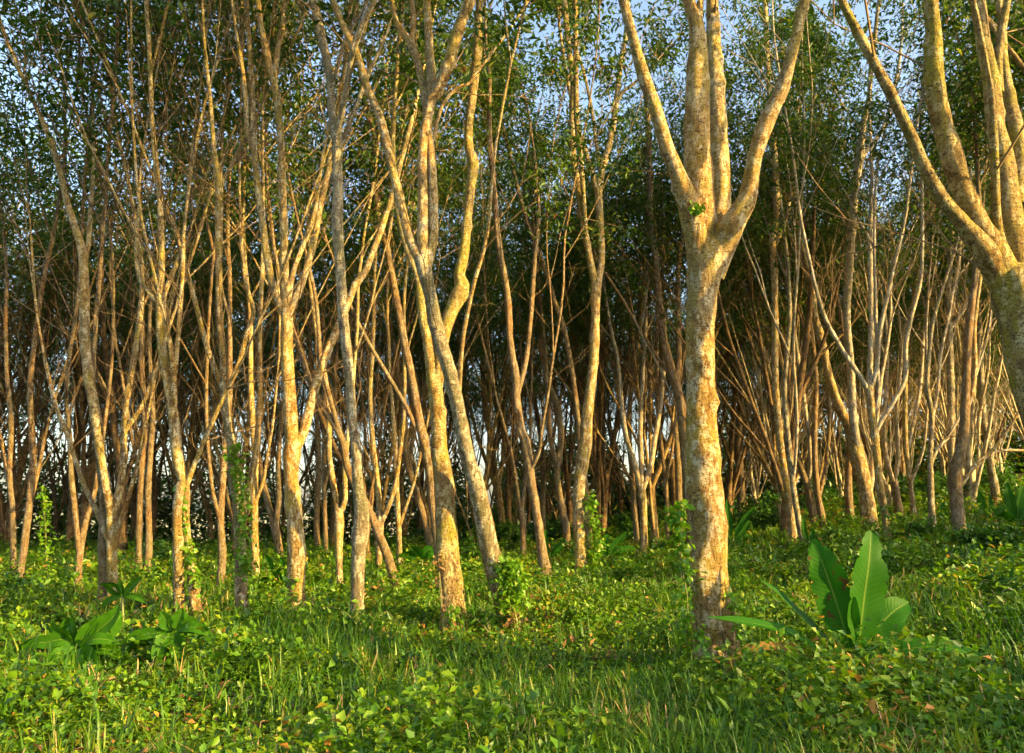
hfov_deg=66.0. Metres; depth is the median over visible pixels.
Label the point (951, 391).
rubber tree
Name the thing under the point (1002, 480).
shrub
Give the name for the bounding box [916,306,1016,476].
rubber tree
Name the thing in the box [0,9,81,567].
rubber tree
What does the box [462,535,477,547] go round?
shrub
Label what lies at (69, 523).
rubber tree
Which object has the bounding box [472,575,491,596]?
fern
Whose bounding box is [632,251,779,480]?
rubber tree
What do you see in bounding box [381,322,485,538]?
rubber tree
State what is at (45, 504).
climbing vine
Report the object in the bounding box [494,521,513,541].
shrub
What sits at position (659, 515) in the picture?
shrub
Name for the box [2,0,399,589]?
rubber tree
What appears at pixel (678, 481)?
rubber tree
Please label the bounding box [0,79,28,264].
rubber tree
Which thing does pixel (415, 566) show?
fern
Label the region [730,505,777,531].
shrub
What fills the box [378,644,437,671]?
shrub
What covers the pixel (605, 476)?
rubber tree
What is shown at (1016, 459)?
distant wood
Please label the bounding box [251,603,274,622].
shrub
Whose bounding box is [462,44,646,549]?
rubber tree
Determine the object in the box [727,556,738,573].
fern
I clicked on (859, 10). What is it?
sky
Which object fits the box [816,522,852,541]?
shrub
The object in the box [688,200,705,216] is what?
epiphyte
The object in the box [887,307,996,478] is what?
rubber tree
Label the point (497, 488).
rubber tree
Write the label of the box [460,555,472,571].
shrub
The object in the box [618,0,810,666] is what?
rubber tree
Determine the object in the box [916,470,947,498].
shrub
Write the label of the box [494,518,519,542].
shrub
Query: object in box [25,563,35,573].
fern
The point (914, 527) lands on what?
shrub
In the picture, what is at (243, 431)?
rubber tree
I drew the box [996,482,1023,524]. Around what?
banana plant
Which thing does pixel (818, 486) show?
rubber tree
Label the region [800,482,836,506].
shrub
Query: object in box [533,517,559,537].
shrub
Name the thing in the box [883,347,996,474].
rubber tree
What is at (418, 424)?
rubber tree
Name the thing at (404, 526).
rubber tree
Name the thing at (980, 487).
shrub
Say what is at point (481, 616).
fern
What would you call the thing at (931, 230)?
rubber tree
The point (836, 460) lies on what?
rubber tree
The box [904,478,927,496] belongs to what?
shrub
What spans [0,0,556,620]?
rubber tree
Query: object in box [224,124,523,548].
rubber tree
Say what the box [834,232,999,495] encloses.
rubber tree
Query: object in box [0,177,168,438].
rubber tree
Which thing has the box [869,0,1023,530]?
rubber tree
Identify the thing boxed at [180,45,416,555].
rubber tree
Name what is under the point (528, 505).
rubber tree
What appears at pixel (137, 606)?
fern
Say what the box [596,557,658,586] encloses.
shrub
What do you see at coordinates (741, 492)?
rubber tree
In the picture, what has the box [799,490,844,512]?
shrub
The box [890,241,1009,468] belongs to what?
rubber tree
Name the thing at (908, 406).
rubber tree
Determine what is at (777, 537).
fern
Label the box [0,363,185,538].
rubber tree
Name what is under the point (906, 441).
rubber tree
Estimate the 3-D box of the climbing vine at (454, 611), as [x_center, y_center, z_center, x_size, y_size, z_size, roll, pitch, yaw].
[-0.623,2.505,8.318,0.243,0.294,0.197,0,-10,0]
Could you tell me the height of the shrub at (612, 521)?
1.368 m
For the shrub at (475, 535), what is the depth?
29.98 m
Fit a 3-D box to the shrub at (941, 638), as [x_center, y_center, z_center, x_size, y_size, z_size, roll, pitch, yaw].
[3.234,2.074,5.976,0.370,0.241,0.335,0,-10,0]
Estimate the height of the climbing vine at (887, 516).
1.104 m
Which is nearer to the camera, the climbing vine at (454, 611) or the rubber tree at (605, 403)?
the climbing vine at (454, 611)
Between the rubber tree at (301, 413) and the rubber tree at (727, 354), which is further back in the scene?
the rubber tree at (301, 413)
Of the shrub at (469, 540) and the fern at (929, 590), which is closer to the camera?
the fern at (929, 590)
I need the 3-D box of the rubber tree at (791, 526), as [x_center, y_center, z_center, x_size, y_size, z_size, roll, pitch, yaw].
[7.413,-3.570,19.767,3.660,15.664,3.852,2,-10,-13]
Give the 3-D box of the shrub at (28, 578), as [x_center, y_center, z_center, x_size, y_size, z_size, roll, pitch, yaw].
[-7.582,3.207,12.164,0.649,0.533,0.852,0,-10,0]
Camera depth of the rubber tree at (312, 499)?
45.40 m
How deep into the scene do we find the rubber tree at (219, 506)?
13.22 m
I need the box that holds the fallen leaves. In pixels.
[2,499,1023,752]
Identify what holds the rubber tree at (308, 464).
on the ground at (438, 637)
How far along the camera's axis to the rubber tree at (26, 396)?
48.43 m
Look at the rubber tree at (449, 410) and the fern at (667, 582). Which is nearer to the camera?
the fern at (667, 582)
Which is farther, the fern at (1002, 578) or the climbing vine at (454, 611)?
the climbing vine at (454, 611)
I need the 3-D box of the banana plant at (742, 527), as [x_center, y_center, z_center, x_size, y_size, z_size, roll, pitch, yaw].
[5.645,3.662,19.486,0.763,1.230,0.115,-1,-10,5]
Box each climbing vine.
[34,482,57,578]
[171,486,205,598]
[219,442,258,581]
[279,576,299,607]
[432,555,445,626]
[442,600,463,627]
[488,552,532,625]
[497,605,527,632]
[580,491,610,568]
[664,499,707,655]
[693,624,711,651]
[721,583,747,641]
[760,486,784,515]
[879,504,894,542]
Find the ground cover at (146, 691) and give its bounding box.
[0,477,1023,752]
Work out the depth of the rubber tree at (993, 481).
24.25 m
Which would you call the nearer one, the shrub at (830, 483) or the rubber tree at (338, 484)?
the rubber tree at (338, 484)
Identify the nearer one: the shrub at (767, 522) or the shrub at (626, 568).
the shrub at (626, 568)
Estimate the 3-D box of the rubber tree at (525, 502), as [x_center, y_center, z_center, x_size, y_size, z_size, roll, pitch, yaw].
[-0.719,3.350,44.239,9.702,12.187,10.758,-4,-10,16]
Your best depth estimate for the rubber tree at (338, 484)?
29.64 m
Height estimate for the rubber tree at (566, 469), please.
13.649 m
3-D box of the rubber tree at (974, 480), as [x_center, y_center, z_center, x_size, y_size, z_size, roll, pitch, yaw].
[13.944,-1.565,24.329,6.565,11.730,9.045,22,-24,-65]
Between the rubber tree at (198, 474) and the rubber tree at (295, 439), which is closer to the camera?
the rubber tree at (295, 439)
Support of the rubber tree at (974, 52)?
on the ground at (438, 637)
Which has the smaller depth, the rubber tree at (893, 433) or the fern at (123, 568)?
the fern at (123, 568)
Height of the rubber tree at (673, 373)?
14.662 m
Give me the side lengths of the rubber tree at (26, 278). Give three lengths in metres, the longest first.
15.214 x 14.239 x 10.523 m
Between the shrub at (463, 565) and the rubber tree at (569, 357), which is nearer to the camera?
the shrub at (463, 565)
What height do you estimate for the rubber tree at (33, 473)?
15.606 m
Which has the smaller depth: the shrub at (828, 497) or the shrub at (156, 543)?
the shrub at (156, 543)
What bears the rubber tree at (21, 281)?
on the ground at (438, 637)
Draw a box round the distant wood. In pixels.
[411,358,1023,537]
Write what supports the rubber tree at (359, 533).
on the ground at (438, 637)
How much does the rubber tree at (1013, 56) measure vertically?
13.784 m
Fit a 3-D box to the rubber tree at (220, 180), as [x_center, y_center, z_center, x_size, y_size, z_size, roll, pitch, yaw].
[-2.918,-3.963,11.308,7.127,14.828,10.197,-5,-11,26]
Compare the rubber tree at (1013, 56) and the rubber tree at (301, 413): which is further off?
the rubber tree at (301, 413)
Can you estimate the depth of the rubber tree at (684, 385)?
47.25 m
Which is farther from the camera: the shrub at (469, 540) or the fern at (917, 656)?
the shrub at (469, 540)
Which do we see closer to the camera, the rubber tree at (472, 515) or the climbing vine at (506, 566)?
the climbing vine at (506, 566)
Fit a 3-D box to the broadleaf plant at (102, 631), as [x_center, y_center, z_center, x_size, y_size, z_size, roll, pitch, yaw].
[-3.549,2.115,6.247,1.000,0.602,0.459,-3,-10,16]
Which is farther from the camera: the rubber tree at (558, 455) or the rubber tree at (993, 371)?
the rubber tree at (993, 371)
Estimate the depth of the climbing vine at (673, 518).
6.20 m
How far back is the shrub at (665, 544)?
20.20 m
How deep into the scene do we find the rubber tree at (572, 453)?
40.09 m
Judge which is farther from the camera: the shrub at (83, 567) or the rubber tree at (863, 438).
the rubber tree at (863, 438)
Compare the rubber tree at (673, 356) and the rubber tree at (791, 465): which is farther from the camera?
the rubber tree at (673, 356)
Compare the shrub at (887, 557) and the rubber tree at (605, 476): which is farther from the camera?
the rubber tree at (605, 476)
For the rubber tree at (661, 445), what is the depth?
21.19 m
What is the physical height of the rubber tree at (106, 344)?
15.511 m
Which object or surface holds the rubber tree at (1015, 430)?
on the ground at (438, 637)
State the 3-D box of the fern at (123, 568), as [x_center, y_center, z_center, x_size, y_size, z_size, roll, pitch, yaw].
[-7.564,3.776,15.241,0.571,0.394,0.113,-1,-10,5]
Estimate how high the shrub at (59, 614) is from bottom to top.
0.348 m
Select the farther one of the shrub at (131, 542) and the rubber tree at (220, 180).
the shrub at (131, 542)
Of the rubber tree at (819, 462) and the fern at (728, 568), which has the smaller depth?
the fern at (728, 568)
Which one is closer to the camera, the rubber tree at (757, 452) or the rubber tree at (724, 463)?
the rubber tree at (757, 452)
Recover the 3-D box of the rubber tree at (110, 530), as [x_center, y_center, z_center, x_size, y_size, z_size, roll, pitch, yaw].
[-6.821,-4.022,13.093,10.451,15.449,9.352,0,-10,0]
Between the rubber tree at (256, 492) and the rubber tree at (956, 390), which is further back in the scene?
the rubber tree at (956, 390)
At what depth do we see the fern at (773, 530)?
19.16 m
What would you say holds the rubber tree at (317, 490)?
on the ground at (438, 637)
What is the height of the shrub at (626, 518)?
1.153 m
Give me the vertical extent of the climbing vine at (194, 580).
1.363 m
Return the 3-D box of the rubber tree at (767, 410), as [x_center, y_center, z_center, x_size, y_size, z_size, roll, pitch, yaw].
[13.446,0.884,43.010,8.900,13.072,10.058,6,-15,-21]
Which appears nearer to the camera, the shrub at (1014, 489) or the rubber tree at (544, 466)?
the shrub at (1014, 489)
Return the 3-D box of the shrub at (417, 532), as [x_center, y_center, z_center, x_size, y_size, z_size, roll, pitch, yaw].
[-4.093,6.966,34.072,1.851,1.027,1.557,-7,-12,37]
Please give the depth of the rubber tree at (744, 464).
48.17 m
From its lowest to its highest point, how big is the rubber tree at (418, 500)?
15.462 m
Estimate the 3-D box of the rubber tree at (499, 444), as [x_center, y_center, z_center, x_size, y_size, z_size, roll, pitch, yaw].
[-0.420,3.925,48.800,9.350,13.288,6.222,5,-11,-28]
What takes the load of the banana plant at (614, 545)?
on the ground at (438, 637)
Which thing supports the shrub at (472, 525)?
on the ground at (438, 637)
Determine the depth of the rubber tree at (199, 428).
39.42 m
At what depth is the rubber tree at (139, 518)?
16.53 m
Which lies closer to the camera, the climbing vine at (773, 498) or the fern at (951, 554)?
the fern at (951, 554)
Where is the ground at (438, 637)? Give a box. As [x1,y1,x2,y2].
[0,473,1023,752]
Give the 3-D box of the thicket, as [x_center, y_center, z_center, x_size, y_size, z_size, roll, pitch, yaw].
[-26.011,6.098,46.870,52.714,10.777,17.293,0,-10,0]
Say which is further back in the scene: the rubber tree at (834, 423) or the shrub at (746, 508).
the rubber tree at (834, 423)
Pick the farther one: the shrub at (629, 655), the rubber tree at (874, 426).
the rubber tree at (874, 426)
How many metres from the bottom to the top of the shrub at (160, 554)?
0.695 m
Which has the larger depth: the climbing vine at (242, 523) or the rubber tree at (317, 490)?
the rubber tree at (317, 490)
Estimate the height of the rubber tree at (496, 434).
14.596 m
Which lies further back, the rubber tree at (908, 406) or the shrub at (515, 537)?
the rubber tree at (908, 406)
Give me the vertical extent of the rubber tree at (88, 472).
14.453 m
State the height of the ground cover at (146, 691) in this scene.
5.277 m
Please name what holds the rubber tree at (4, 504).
on the ground at (438, 637)
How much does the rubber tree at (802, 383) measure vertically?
13.442 m
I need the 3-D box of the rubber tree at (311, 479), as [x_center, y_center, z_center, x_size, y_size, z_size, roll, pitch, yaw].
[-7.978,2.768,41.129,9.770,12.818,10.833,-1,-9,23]
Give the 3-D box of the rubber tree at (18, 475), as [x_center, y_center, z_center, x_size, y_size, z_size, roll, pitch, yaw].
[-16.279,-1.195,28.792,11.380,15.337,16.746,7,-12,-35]
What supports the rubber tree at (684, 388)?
on the ground at (438, 637)
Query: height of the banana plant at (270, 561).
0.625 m
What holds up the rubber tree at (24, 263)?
on the ground at (438, 637)
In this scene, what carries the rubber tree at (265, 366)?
on the ground at (438, 637)
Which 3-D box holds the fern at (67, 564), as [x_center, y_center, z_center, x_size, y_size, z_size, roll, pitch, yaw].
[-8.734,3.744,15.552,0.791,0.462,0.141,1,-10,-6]
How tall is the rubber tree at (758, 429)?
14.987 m
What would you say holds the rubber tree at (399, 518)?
on the ground at (438, 637)
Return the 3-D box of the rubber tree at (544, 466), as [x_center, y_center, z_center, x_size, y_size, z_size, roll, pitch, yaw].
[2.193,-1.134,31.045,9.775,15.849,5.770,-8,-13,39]
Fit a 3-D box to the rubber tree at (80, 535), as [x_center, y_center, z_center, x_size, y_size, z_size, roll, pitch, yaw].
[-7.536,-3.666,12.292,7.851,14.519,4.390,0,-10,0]
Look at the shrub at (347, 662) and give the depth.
6.14 m
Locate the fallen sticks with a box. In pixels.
[1,529,1023,752]
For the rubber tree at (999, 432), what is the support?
on the ground at (438, 637)
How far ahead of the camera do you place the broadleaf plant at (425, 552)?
15.04 m
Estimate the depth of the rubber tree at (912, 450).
40.55 m
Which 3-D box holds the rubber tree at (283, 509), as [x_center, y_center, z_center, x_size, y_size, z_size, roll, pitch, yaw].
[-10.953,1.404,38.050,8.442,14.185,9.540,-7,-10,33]
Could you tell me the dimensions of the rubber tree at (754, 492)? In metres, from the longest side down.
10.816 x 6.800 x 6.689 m
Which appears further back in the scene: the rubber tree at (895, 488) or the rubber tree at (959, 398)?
the rubber tree at (959, 398)
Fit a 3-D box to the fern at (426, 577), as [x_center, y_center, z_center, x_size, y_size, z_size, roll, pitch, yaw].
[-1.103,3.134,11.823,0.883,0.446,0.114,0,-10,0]
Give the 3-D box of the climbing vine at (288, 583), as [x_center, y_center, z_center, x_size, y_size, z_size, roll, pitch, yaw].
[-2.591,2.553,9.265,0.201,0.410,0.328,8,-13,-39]
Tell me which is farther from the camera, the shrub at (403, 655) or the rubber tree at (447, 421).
the rubber tree at (447, 421)
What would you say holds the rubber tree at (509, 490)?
on the ground at (438, 637)
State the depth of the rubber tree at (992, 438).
44.30 m
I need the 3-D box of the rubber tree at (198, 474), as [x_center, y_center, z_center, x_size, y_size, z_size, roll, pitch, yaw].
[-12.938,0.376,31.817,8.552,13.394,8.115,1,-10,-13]
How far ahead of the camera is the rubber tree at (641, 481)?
21.74 m
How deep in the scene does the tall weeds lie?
5.18 m
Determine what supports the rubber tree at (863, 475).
on the ground at (438, 637)
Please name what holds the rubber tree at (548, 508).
on the ground at (438, 637)
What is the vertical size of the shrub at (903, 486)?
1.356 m
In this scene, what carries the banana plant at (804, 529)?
on the ground at (438, 637)
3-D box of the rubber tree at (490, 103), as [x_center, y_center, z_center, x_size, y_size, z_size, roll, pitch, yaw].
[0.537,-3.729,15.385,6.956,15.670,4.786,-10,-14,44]
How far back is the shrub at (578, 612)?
8.65 m
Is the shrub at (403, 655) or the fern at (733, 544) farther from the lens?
the fern at (733, 544)
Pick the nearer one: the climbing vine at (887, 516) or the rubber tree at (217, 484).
the climbing vine at (887, 516)
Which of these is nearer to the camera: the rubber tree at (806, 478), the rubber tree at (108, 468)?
the rubber tree at (806, 478)
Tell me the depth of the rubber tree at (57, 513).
41.29 m
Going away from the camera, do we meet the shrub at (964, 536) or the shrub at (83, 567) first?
the shrub at (964, 536)
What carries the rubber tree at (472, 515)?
on the ground at (438, 637)
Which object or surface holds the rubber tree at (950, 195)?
on the ground at (438, 637)
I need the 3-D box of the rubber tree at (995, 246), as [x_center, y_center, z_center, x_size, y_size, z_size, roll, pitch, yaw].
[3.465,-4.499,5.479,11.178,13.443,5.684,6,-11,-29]
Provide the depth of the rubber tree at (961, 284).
25.92 m
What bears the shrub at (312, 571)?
on the ground at (438, 637)
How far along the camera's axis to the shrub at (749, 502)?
34.47 m
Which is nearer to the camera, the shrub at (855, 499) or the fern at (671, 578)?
the fern at (671, 578)
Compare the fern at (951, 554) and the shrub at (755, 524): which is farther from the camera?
the shrub at (755, 524)
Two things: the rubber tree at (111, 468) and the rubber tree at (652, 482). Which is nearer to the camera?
the rubber tree at (652, 482)
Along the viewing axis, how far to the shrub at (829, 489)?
35.09 m
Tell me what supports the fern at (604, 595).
on the ground at (438, 637)
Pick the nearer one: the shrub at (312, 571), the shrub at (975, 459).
the shrub at (312, 571)
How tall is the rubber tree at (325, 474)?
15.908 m
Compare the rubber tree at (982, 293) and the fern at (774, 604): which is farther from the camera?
the rubber tree at (982, 293)
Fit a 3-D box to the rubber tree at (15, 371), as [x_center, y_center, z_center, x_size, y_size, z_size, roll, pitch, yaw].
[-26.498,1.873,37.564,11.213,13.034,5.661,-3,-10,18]
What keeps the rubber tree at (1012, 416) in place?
on the ground at (438, 637)
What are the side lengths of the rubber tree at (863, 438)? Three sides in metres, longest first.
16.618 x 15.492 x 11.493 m
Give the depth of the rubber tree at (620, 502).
42.18 m
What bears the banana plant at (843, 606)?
on the ground at (438, 637)
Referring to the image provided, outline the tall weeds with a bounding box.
[0,474,1023,752]
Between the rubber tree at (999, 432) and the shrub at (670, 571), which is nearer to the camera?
the shrub at (670, 571)
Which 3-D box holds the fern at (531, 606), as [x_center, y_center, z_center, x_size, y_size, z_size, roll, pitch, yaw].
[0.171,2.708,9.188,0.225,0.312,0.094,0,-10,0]
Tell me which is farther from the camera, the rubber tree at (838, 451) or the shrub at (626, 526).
the rubber tree at (838, 451)
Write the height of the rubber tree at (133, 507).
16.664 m
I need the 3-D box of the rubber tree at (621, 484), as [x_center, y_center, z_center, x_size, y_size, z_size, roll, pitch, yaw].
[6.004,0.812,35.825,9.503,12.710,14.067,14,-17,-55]
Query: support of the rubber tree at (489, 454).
on the ground at (438, 637)
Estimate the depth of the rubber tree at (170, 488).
43.78 m
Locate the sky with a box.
[0,0,1023,512]
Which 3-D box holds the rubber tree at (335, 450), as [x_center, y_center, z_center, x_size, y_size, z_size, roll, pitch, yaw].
[-4.064,-1.591,20.665,8.509,13.354,9.617,-4,-12,13]
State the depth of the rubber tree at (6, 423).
33.64 m
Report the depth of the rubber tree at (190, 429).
26.42 m
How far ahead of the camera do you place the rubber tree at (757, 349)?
23.47 m
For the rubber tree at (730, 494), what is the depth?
29.35 m
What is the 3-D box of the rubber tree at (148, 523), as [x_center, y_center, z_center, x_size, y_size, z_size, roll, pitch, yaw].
[-8.230,-2.727,16.870,5.085,14.278,4.442,8,-13,-39]
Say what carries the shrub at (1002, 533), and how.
on the ground at (438, 637)
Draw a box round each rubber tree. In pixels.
[0,0,184,608]
[0,0,264,584]
[0,0,322,577]
[0,0,409,605]
[0,0,450,579]
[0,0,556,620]
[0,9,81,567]
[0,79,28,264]
[0,84,196,547]
[0,90,120,353]
[0,118,236,551]
[0,120,146,414]
[0,167,91,389]
[0,174,105,468]
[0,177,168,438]
[0,202,39,352]
[0,228,211,543]
[0,285,56,415]
[0,287,60,423]
[0,303,192,508]
[0,345,24,460]
[0,358,65,460]
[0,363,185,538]
[1,0,275,568]
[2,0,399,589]
[6,0,356,588]
[7,3,270,570]
[12,0,418,618]
[12,76,317,554]
[12,342,121,542]
[15,134,169,544]
[20,220,257,539]
[40,261,172,541]
[60,331,247,523]
[65,222,298,508]
[79,372,164,492]
[90,236,225,540]
[90,245,361,543]
[101,361,246,521]
[106,131,356,555]
[109,276,218,495]
[116,274,343,540]
[122,153,279,480]
[126,276,300,539]
[152,0,459,565]
[157,82,496,561]
[171,26,439,552]
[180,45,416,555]
[182,384,314,496]
[183,0,487,619]
[190,220,392,517]
[208,325,338,539]
[215,300,378,540]
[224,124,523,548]
[231,188,436,544]
[232,0,496,583]
[234,339,424,536]
[241,366,376,538]
[252,168,372,546]
[270,171,582,546]
[273,0,568,627]
[280,0,420,625]
[296,238,482,541]
[296,310,443,528]
[297,1,543,568]
[301,333,423,523]
[307,14,607,556]
[311,190,531,535]
[323,43,631,565]
[324,91,554,545]
[369,0,497,633]
[373,219,515,530]
[375,249,545,483]
[376,290,501,483]
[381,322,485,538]
[391,329,608,523]
[395,340,535,481]
[405,24,626,524]
[415,1,742,543]
[433,0,687,576]
[436,22,592,553]
[446,350,573,527]
[451,358,558,511]
[459,154,654,530]
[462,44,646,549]
[462,261,612,526]
[466,346,648,522]
[467,21,853,544]
[469,350,672,494]
[471,209,671,534]
[474,331,581,519]
[495,225,615,527]
[508,0,705,575]
[509,130,686,477]
[509,282,780,527]
[513,161,669,538]
[515,97,658,544]
[529,258,669,514]
[531,76,740,554]
[531,124,869,534]
[543,194,652,532]
[553,307,686,521]
[556,335,671,523]
[559,77,901,540]
[592,0,915,545]
[593,2,825,540]
[609,294,758,501]
[610,59,915,514]
[611,302,725,529]
[613,143,918,515]
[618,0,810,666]
[629,292,760,430]
[631,0,1023,539]
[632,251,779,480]
[637,69,947,526]
[640,22,877,526]
[641,291,744,457]
[642,176,912,483]
[660,317,808,504]
[666,180,890,523]
[670,172,923,504]
[681,305,824,473]
[685,307,839,485]
[718,351,809,504]
[726,0,891,517]
[732,173,765,511]
[749,0,1017,529]
[750,0,870,542]
[751,344,838,484]
[756,182,1000,489]
[765,163,941,500]
[766,26,1022,515]
[780,332,894,461]
[784,238,958,506]
[786,1,1023,516]
[791,0,1023,428]
[792,223,886,488]
[796,331,911,504]
[806,157,967,485]
[824,152,1007,507]
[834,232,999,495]
[834,290,924,448]
[838,340,957,479]
[861,113,1001,349]
[862,242,1009,465]
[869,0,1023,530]
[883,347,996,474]
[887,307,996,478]
[889,0,1023,529]
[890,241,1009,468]
[901,222,1023,447]
[904,139,990,505]
[906,0,1023,190]
[907,292,1020,418]
[910,0,1023,470]
[911,267,1017,455]
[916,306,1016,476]
[917,323,1008,455]
[927,80,1023,503]
[928,71,989,268]
[937,358,1015,466]
[943,0,1023,213]
[953,330,1023,441]
[960,265,988,317]
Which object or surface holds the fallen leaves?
on the ground at (438, 637)
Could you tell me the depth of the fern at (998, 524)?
15.31 m
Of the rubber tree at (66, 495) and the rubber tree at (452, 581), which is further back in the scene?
the rubber tree at (66, 495)
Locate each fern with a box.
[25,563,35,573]
[53,556,89,569]
[118,563,132,574]
[124,592,154,609]
[228,620,268,636]
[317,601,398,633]
[398,562,424,572]
[414,570,466,592]
[445,604,499,631]
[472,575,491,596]
[522,596,535,620]
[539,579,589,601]
[594,588,619,605]
[624,574,647,584]
[643,577,679,592]
[649,601,741,628]
[652,608,685,623]
[667,572,682,587]
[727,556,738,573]
[728,538,744,553]
[748,589,805,619]
[762,526,787,538]
[771,532,787,544]
[879,648,965,665]
[908,583,946,601]
[935,546,977,569]
[941,542,980,560]
[972,565,1023,602]
[987,521,1003,529]
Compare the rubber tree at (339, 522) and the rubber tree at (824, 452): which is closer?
the rubber tree at (339, 522)
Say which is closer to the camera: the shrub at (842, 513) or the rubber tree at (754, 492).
the shrub at (842, 513)
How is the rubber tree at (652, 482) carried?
on the ground at (438, 637)
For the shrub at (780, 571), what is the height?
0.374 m
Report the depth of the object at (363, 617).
8.16 m
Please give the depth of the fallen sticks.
6.50 m
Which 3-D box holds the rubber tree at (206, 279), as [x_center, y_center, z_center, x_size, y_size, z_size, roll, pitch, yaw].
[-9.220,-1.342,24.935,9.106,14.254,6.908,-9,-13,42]
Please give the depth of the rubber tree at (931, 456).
17.59 m
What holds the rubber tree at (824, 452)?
on the ground at (438, 637)
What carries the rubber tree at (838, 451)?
on the ground at (438, 637)
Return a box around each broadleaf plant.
[11,604,125,672]
[98,576,145,621]
[118,607,214,676]
[396,546,433,569]
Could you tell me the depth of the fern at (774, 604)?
7.92 m
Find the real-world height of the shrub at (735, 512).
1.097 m
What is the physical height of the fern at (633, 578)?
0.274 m
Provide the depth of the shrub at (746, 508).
28.30 m
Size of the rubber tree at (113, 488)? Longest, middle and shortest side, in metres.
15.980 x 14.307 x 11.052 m
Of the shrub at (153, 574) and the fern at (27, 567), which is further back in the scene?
the fern at (27, 567)
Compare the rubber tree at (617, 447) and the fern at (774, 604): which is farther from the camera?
the rubber tree at (617, 447)
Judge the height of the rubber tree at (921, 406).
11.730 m
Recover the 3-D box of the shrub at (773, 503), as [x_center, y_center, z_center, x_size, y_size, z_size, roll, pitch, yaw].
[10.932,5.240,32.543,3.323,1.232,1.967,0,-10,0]
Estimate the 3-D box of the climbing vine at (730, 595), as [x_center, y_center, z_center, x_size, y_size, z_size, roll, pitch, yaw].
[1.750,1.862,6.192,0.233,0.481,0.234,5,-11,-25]
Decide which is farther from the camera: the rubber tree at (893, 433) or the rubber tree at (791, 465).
the rubber tree at (893, 433)
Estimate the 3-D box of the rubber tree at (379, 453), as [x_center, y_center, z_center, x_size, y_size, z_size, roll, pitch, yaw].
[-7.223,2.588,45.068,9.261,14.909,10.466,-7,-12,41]
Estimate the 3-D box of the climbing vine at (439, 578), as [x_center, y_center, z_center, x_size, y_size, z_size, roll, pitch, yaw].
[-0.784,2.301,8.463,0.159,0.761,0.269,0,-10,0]
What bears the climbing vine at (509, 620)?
on the ground at (438, 637)
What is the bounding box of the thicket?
[0,384,516,544]
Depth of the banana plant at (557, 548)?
19.42 m
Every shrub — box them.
[0,567,51,591]
[47,600,80,623]
[70,565,88,579]
[124,534,144,554]
[133,567,172,585]
[152,542,172,563]
[153,537,170,552]
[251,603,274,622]
[305,563,336,584]
[325,656,361,669]
[369,527,396,544]
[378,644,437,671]
[407,527,425,544]
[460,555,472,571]
[461,542,480,560]
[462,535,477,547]
[463,523,475,537]
[465,524,499,541]
[469,644,501,669]
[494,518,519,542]
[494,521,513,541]
[503,526,535,548]
[519,522,534,540]
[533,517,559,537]
[546,518,572,541]
[553,593,605,628]
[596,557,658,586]
[607,509,624,530]
[613,511,632,532]
[614,650,650,669]
[616,505,664,525]
[618,521,632,534]
[621,527,640,540]
[652,539,677,552]
[663,558,689,578]
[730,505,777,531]
[732,500,775,521]
[732,501,739,522]
[733,493,772,514]
[742,488,805,512]
[752,505,778,529]
[762,563,806,581]
[796,472,841,498]
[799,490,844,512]
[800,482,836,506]
[803,484,854,504]
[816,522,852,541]
[822,511,858,526]
[835,483,888,514]
[851,547,911,572]
[892,513,951,539]
[898,473,926,503]
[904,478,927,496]
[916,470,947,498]
[925,470,947,491]
[925,633,967,660]
[936,518,999,553]
[962,472,989,508]
[972,456,1010,488]
[979,463,1016,487]
[980,458,1018,494]
[981,523,1023,549]
[1004,482,1022,500]
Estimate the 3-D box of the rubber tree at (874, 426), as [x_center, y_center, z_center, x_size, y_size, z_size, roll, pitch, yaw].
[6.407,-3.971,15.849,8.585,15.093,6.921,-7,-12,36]
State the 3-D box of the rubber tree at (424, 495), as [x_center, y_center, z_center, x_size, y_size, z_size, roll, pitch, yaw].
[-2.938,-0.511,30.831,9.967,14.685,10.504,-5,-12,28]
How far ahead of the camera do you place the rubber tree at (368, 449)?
37.04 m
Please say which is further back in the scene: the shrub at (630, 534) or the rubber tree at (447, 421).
the rubber tree at (447, 421)
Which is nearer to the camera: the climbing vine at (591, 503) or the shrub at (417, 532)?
the climbing vine at (591, 503)
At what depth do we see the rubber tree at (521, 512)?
20.76 m
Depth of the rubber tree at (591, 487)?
44.64 m
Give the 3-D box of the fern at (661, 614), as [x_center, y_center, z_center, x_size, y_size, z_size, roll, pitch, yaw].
[1.768,2.372,7.584,0.929,0.440,0.135,0,-10,0]
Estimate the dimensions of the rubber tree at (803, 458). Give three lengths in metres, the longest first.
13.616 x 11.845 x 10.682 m
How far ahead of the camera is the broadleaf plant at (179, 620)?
6.34 m
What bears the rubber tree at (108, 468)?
on the ground at (438, 637)
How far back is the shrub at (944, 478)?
32.34 m
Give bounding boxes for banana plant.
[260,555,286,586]
[544,530,565,557]
[597,532,636,557]
[708,530,987,678]
[725,500,754,543]
[801,518,818,543]
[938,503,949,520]
[977,490,1005,520]
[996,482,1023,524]
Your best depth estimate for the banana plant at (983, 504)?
17.39 m
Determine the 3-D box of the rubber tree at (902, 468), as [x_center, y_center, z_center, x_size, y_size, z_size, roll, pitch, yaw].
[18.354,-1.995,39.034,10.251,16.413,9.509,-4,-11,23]
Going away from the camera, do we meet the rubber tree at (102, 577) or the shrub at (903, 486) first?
the rubber tree at (102, 577)
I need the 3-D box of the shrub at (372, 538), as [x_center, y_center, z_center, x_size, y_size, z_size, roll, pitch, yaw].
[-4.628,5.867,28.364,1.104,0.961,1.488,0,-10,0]
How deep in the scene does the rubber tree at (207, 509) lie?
37.61 m

